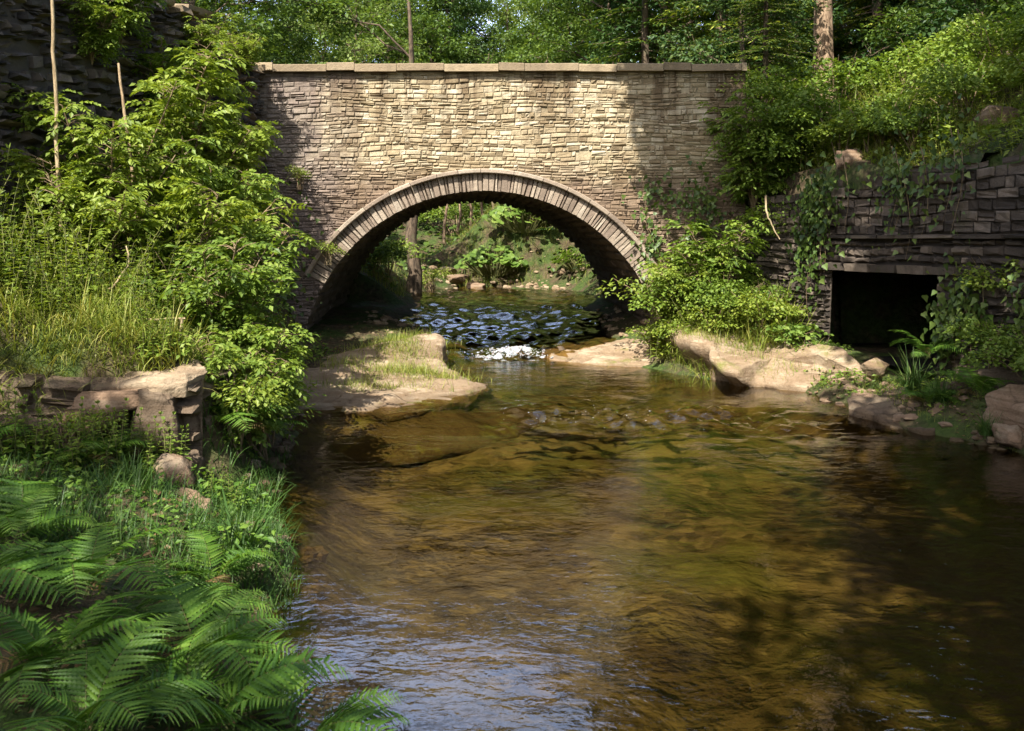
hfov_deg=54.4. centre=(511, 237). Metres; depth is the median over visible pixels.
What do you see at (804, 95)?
bank bush
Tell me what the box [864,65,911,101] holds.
nettle clump
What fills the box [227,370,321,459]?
bramble bush
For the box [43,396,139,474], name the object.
nettle clump
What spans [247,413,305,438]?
fern
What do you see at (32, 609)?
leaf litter
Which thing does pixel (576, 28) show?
distant tree
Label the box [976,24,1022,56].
nettle clump
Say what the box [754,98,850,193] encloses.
elder bush
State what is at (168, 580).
fern
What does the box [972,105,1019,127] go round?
boulder
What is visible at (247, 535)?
sedge tuft
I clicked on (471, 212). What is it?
slim tree
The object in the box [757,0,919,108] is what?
woodland tree
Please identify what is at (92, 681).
fern
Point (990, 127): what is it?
bank undergrowth
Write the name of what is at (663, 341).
nettle clump
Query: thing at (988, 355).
shrub
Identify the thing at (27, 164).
elder bush
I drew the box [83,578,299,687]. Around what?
fern
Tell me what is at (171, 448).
nettle clump
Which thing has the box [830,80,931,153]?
bank bush
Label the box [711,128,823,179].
bank bush
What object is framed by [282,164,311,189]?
bramble bush
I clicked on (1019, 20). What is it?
bank bush
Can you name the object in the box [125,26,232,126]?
tree foliage
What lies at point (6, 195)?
nettle clump
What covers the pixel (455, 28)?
broadleaf tree
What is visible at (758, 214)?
bank bush
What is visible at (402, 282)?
bank grass
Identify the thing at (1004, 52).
willowherb
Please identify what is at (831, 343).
broad leaf bush
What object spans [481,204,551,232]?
butterbur
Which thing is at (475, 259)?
butterbur
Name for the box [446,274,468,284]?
boulder
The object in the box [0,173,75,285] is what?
willowherb
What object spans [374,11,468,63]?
distant tree
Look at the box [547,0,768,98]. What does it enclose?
broadleaf tree
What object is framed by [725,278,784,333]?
willowherb
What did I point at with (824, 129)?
bank bush
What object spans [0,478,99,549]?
fern
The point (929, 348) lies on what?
fern
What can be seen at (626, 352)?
rock slab
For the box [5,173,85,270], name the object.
willowherb
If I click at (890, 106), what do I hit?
fern
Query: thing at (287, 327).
bramble bush
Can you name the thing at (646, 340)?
nettle bush
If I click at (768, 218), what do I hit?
hanging root
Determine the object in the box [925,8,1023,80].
bank bush
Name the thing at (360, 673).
pebbles
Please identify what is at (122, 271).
dead branch
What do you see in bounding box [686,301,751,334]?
nettle bush
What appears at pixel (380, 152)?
stone bridge
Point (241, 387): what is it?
bramble bush
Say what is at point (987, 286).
bank bush
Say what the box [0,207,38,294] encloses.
nettle clump
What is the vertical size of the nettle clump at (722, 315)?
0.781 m
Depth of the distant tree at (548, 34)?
54.27 m
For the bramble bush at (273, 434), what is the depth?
9.85 m
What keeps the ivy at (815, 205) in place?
attached to the retaining wall at (989, 223)
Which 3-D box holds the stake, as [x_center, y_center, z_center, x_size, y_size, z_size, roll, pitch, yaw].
[-2.918,0.892,8.754,0.056,0.363,0.058,0,0,-42]
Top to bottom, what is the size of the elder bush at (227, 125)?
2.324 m
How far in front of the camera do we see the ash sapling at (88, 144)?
10.67 m
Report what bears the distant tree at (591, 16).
on the ground at (632, 579)
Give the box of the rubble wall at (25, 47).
[0,0,272,261]
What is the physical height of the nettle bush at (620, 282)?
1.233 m
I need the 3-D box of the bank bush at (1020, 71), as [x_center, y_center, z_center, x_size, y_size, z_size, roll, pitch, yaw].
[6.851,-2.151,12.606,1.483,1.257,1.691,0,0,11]
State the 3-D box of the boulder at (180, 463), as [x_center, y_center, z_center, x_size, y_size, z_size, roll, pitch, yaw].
[-2.607,1.861,7.613,0.339,0.440,0.419,0,0,-23]
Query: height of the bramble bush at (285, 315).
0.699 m
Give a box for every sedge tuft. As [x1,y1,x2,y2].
[184,473,299,573]
[867,345,962,401]
[910,370,973,407]
[956,409,1002,441]
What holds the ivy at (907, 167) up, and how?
attached to the retaining wall at (989, 223)
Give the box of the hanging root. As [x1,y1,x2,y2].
[765,195,779,239]
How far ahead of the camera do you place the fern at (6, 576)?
4.51 m
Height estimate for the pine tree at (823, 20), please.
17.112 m
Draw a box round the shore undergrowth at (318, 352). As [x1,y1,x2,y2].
[0,249,335,459]
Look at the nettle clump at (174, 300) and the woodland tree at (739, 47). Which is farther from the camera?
the woodland tree at (739, 47)
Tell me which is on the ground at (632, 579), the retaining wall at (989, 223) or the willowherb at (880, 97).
the retaining wall at (989, 223)
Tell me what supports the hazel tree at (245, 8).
on the ground at (632, 579)
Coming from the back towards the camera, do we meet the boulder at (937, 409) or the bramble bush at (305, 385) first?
the boulder at (937, 409)
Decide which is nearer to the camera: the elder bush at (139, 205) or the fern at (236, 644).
the fern at (236, 644)
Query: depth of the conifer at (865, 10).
28.02 m
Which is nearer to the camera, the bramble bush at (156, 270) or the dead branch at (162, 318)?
the dead branch at (162, 318)
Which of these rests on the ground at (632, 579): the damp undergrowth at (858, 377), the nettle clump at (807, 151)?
the damp undergrowth at (858, 377)
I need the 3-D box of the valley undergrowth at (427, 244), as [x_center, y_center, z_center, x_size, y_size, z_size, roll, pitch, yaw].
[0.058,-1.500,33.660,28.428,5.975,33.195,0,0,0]
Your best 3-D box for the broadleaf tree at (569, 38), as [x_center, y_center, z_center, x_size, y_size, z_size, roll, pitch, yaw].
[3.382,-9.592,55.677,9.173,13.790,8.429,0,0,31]
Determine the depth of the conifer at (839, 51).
30.89 m
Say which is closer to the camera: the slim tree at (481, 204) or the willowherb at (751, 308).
the willowherb at (751, 308)
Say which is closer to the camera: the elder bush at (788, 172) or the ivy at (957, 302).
the ivy at (957, 302)
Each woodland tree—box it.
[588,0,746,63]
[673,0,812,61]
[705,0,922,103]
[748,5,915,94]
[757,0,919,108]
[800,0,1000,107]
[865,0,1003,87]
[876,0,1015,61]
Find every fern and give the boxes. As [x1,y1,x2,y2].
[0,414,34,437]
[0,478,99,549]
[0,539,72,608]
[0,590,174,711]
[1,522,187,603]
[3,613,231,730]
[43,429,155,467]
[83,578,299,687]
[95,617,353,730]
[121,568,276,648]
[154,530,274,599]
[188,661,412,730]
[205,399,286,432]
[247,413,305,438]
[770,93,844,110]
[848,101,934,116]
[889,330,968,357]
[899,379,961,406]
[934,367,1016,397]
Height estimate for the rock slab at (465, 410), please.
1.010 m
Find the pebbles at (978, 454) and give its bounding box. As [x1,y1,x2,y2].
[784,369,1023,477]
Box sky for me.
[226,0,854,61]
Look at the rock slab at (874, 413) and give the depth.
11.59 m
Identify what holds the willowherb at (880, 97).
on the retaining wall at (989, 223)
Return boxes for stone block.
[72,388,139,413]
[130,388,185,452]
[151,449,204,487]
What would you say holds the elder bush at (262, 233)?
on the ground at (632, 579)
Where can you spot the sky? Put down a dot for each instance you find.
(235, 0)
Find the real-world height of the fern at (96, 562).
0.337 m
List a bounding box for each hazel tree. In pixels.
[176,0,298,63]
[180,0,303,57]
[857,0,1023,86]
[895,0,1022,57]
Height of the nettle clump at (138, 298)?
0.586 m
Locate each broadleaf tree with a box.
[180,0,329,63]
[258,33,344,63]
[269,0,387,63]
[295,0,429,63]
[304,0,457,63]
[402,0,508,63]
[461,0,545,59]
[501,0,638,62]
[504,0,697,63]
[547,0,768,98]
[645,0,831,120]
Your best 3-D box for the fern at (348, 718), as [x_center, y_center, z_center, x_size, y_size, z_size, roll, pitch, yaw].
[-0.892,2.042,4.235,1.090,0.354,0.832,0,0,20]
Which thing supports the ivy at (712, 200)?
attached to the stone bridge
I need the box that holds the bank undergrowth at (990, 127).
[795,47,1023,167]
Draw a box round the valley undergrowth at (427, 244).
[361,204,593,289]
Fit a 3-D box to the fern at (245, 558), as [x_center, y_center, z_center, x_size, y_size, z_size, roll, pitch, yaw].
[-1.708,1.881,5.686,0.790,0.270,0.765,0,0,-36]
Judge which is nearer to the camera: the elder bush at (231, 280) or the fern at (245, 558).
the fern at (245, 558)
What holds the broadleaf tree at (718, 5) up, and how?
on the ground at (632, 579)
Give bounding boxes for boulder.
[61,405,128,433]
[150,453,195,488]
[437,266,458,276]
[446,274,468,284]
[467,282,485,291]
[541,346,566,355]
[835,148,866,170]
[860,358,889,378]
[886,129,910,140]
[907,400,921,406]
[928,407,943,413]
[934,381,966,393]
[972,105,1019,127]
[991,423,1023,448]
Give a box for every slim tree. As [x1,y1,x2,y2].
[442,204,447,246]
[456,202,461,236]
[469,203,472,226]
[480,202,483,214]
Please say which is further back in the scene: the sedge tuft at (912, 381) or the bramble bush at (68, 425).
the sedge tuft at (912, 381)
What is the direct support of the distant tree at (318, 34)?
on the ground at (632, 579)
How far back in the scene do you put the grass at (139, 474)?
6.57 m
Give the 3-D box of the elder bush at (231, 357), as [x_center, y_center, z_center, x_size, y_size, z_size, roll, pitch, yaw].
[-2.484,1.325,8.969,1.316,1.231,1.570,0,0,16]
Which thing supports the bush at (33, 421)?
on the ground at (632, 579)
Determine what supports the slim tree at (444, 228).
on the ground at (632, 579)
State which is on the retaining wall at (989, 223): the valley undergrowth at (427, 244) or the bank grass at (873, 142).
the bank grass at (873, 142)
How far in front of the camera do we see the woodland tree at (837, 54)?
35.37 m
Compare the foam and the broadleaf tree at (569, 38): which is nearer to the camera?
the foam
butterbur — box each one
[454,245,527,276]
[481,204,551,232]
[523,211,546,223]
[550,246,589,271]
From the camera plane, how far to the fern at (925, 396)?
11.34 m
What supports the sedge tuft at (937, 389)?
on the ground at (632, 579)
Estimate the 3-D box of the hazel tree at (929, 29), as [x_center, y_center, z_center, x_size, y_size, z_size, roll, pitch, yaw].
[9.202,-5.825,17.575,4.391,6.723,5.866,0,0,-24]
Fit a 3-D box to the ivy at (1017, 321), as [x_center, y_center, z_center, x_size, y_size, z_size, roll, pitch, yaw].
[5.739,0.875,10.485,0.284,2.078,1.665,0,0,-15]
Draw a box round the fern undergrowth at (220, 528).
[0,431,294,730]
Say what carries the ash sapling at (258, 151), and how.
on the ground at (632, 579)
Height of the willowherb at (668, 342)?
1.032 m
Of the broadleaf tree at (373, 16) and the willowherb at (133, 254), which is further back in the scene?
the broadleaf tree at (373, 16)
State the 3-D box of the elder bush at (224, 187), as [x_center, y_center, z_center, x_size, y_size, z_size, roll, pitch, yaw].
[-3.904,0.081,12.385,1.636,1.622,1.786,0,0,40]
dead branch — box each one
[101,246,129,296]
[134,317,185,320]
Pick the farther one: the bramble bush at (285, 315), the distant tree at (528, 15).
the distant tree at (528, 15)
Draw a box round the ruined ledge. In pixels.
[0,356,263,456]
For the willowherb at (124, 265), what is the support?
on the ground at (632, 579)
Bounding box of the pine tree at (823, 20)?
[811,0,835,112]
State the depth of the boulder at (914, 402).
11.53 m
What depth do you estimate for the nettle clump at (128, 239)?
9.88 m
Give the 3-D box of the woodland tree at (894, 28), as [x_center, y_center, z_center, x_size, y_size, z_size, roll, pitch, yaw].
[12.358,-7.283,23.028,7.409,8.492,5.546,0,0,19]
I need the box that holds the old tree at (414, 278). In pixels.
[227,0,421,296]
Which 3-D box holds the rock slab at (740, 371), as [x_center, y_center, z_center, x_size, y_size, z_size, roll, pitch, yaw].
[3.475,1.887,14.512,1.599,1.125,3.634,0,0,-23]
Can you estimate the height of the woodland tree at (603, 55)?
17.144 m
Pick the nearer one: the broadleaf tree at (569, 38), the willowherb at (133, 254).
the willowherb at (133, 254)
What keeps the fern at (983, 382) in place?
on the ground at (632, 579)
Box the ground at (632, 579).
[0,99,1023,730]
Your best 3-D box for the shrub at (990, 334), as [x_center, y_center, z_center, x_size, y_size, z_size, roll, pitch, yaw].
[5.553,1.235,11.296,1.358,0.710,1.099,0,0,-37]
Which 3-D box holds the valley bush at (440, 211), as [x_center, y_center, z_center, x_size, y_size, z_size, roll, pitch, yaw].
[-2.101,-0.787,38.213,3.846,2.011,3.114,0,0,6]
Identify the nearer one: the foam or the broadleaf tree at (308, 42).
the foam
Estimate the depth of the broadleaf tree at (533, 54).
40.67 m
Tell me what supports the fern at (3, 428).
on the ground at (632, 579)
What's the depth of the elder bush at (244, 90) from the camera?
15.35 m
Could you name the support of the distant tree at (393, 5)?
on the ground at (632, 579)
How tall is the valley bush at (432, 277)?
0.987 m
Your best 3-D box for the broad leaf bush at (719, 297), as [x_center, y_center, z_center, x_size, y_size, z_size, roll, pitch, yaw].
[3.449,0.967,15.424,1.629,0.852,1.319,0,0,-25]
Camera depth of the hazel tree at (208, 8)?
27.33 m
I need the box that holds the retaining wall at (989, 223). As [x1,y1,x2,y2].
[744,75,1023,381]
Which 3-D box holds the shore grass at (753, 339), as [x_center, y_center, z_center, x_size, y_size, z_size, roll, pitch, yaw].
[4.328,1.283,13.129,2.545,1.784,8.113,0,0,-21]
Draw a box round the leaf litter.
[0,321,1021,730]
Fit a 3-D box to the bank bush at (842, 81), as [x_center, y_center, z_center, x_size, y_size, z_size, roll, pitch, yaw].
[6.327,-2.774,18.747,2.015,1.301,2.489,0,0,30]
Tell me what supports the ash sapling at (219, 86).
on the ground at (632, 579)
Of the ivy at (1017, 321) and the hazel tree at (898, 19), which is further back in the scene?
the hazel tree at (898, 19)
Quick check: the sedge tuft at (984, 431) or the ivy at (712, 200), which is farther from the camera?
the ivy at (712, 200)
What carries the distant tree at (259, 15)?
on the ground at (632, 579)
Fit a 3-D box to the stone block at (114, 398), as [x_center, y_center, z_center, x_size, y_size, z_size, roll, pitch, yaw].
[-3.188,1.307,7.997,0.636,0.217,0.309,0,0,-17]
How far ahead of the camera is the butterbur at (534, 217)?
31.67 m
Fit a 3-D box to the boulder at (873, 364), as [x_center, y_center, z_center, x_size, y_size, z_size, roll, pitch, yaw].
[4.747,1.699,12.951,0.349,0.282,0.308,0,0,-17]
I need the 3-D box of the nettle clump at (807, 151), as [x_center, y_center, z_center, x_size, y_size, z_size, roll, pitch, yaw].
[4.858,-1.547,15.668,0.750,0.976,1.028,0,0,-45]
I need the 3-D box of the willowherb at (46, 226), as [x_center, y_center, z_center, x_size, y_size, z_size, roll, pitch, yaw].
[-4.427,0.034,9.652,0.584,1.215,1.330,0,0,-41]
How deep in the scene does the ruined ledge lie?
8.20 m
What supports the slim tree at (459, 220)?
on the ground at (632, 579)
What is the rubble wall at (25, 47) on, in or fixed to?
on the ground at (632, 579)
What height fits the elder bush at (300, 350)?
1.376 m
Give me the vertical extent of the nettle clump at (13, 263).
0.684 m
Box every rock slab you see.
[172,487,213,515]
[287,333,540,467]
[543,338,658,381]
[663,323,881,396]
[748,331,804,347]
[847,387,935,442]
[851,392,878,397]
[952,359,1023,388]
[982,384,1023,431]
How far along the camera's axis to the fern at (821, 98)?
17.26 m
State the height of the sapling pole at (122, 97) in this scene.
2.653 m
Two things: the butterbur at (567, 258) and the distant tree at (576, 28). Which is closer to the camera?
the butterbur at (567, 258)
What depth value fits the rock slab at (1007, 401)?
10.46 m
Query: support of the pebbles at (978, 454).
on the ground at (632, 579)
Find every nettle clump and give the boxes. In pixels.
[0,170,43,269]
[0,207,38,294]
[0,218,34,296]
[0,383,55,462]
[12,216,121,307]
[14,248,97,321]
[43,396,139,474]
[77,234,178,309]
[81,216,188,299]
[97,267,176,326]
[104,277,158,337]
[112,406,192,476]
[136,305,193,363]
[161,272,226,342]
[195,460,246,513]
[642,308,689,362]
[698,292,750,335]
[793,107,848,170]
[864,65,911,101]
[915,95,964,145]
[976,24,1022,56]
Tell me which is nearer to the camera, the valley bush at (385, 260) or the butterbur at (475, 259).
the valley bush at (385, 260)
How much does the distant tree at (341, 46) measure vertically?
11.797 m
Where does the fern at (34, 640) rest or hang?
on the ground at (632, 579)
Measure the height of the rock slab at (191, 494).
0.339 m
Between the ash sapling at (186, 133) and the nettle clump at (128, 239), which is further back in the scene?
the ash sapling at (186, 133)
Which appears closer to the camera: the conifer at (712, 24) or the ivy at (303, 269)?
the ivy at (303, 269)
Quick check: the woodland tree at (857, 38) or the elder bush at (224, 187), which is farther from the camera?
the woodland tree at (857, 38)
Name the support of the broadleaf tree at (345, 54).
on the ground at (632, 579)
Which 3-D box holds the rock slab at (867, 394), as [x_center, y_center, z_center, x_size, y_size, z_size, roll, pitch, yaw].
[4.412,2.107,12.274,0.525,0.386,0.600,0,0,0]
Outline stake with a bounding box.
[178,318,183,356]
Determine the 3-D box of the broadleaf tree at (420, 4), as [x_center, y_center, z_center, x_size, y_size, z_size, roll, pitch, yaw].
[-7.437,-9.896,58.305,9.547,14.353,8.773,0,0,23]
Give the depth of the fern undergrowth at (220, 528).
6.53 m
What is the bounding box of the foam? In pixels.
[447,346,703,429]
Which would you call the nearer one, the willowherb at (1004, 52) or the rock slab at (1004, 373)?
the rock slab at (1004, 373)
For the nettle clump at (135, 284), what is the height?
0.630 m
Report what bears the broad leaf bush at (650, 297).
on the ground at (632, 579)
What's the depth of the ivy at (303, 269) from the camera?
16.58 m
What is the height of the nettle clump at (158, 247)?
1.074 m
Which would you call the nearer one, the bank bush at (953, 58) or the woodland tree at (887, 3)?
the bank bush at (953, 58)
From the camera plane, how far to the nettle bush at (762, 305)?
14.72 m
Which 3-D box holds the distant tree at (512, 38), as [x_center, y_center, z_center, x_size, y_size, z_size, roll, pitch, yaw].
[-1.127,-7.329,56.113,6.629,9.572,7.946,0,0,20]
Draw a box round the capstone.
[117,357,206,396]
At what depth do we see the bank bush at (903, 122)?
13.76 m
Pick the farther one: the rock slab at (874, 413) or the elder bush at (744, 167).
the elder bush at (744, 167)
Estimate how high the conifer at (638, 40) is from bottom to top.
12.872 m
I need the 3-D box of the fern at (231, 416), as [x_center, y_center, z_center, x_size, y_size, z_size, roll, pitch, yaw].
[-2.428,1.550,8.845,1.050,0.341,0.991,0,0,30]
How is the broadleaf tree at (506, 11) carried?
on the ground at (632, 579)
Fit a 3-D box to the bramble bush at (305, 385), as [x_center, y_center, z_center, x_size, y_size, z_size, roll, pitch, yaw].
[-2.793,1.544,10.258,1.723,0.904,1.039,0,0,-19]
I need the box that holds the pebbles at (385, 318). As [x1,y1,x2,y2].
[363,239,649,360]
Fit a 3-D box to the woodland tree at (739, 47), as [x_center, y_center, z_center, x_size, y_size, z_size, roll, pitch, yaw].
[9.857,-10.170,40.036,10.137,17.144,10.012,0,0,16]
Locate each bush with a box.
[0,139,178,252]
[0,414,90,456]
[5,153,212,288]
[16,407,127,459]
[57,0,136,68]
[82,161,312,307]
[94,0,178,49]
[110,135,290,257]
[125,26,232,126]
[126,251,234,307]
[130,224,299,372]
[145,211,317,342]
[156,180,276,268]
[166,313,316,458]
[169,119,262,198]
[178,309,319,445]
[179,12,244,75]
[205,375,293,457]
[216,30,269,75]
[216,82,256,126]
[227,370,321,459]
[235,374,308,447]
[257,309,291,330]
[262,362,326,397]
[278,326,308,343]
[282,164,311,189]
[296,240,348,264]
[363,237,420,280]
[367,239,409,276]
[418,201,495,236]
[422,265,454,293]
[598,274,702,322]
[623,324,662,354]
[628,275,749,312]
[637,241,747,323]
[639,312,707,361]
[657,212,772,317]
[683,273,794,323]
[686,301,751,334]
[697,84,825,215]
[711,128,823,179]
[711,283,804,340]
[716,60,836,120]
[726,199,799,237]
[743,317,833,344]
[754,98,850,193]
[755,81,921,158]
[757,291,811,324]
[787,52,901,110]
[794,338,853,351]
[796,105,879,155]
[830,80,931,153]
[857,99,952,153]
[864,33,974,96]
[884,54,1018,121]
[888,39,1022,109]
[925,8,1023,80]
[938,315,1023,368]
[952,256,1023,291]
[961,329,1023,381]
[985,49,1023,86]
[989,0,1023,51]
[1002,11,1023,59]
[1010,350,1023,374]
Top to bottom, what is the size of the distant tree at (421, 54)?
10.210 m
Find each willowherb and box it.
[0,142,24,255]
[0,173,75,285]
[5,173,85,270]
[19,180,98,292]
[86,225,206,326]
[95,214,191,317]
[644,292,706,358]
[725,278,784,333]
[850,75,914,138]
[993,28,1023,93]
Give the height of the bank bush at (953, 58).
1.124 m
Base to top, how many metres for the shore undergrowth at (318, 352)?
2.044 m
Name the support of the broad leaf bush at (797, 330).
on the ground at (632, 579)
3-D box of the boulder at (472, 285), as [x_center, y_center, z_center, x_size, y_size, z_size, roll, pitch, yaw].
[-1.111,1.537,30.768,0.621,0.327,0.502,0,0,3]
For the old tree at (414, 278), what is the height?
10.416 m
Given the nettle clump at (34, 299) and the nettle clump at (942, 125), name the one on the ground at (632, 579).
the nettle clump at (34, 299)
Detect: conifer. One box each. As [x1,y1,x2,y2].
[535,0,715,268]
[635,0,813,105]
[679,1,869,106]
[712,0,817,119]
[776,0,980,101]
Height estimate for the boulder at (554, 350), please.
0.297 m
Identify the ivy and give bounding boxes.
[265,180,337,322]
[621,155,748,287]
[781,130,855,318]
[819,74,978,260]
[920,238,1001,380]
[999,262,1023,379]
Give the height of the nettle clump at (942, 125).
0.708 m
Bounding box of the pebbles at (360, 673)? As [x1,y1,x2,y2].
[238,410,373,704]
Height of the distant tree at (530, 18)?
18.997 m
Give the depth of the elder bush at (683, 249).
15.72 m
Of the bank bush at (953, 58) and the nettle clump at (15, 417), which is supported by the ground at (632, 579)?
the nettle clump at (15, 417)
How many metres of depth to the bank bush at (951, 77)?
13.80 m
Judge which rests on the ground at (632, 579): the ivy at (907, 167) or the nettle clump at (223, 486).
the nettle clump at (223, 486)
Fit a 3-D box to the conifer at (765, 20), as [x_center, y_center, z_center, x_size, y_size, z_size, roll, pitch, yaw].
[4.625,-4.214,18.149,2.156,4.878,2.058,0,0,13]
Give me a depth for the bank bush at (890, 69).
17.36 m
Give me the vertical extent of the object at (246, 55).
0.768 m
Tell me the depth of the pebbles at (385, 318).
19.84 m
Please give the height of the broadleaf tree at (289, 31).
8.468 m
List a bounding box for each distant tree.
[214,0,301,61]
[244,0,363,63]
[303,2,400,63]
[307,2,399,63]
[327,7,434,63]
[357,0,468,63]
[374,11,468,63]
[433,0,521,63]
[451,22,535,64]
[465,0,579,56]
[476,0,540,54]
[498,0,590,62]
[498,8,592,66]
[536,1,632,62]
[560,4,702,63]
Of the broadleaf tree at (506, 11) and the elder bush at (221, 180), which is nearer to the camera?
the elder bush at (221, 180)
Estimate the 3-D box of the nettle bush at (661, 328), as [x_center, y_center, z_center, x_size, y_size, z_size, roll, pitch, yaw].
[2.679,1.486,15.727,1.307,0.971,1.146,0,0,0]
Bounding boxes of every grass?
[0,231,312,452]
[0,391,322,730]
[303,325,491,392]
[335,202,601,298]
[646,265,1018,451]
[649,291,854,385]
[758,52,1023,175]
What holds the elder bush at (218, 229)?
on the ground at (632, 579)
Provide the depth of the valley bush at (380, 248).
24.32 m
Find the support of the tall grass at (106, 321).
on the ground at (632, 579)
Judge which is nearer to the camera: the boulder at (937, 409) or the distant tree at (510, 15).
the boulder at (937, 409)
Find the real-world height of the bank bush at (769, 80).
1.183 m
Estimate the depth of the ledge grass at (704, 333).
14.59 m
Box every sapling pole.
[50,0,63,240]
[117,63,142,246]
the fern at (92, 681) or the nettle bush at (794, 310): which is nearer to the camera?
the fern at (92, 681)
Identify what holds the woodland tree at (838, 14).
on the ground at (632, 579)
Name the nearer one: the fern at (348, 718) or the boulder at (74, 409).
the fern at (348, 718)
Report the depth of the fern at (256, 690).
4.06 m
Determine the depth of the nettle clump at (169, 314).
8.38 m
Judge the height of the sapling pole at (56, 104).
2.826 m
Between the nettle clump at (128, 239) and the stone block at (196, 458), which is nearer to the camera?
the stone block at (196, 458)
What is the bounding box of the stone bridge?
[256,62,746,336]
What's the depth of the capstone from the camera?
8.03 m
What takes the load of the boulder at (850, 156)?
on the retaining wall at (989, 223)
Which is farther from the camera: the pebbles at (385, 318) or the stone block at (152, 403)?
the pebbles at (385, 318)
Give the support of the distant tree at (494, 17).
on the ground at (632, 579)
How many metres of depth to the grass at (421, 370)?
14.45 m
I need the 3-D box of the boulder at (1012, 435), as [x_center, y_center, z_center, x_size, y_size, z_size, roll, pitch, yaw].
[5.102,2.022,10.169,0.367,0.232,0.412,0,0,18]
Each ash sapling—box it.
[1,77,196,246]
[116,41,251,198]
[118,68,280,221]
[224,120,283,217]
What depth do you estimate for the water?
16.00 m
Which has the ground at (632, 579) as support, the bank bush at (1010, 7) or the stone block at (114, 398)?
the bank bush at (1010, 7)
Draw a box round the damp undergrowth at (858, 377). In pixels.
[796,364,1001,426]
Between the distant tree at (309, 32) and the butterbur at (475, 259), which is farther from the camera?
the distant tree at (309, 32)

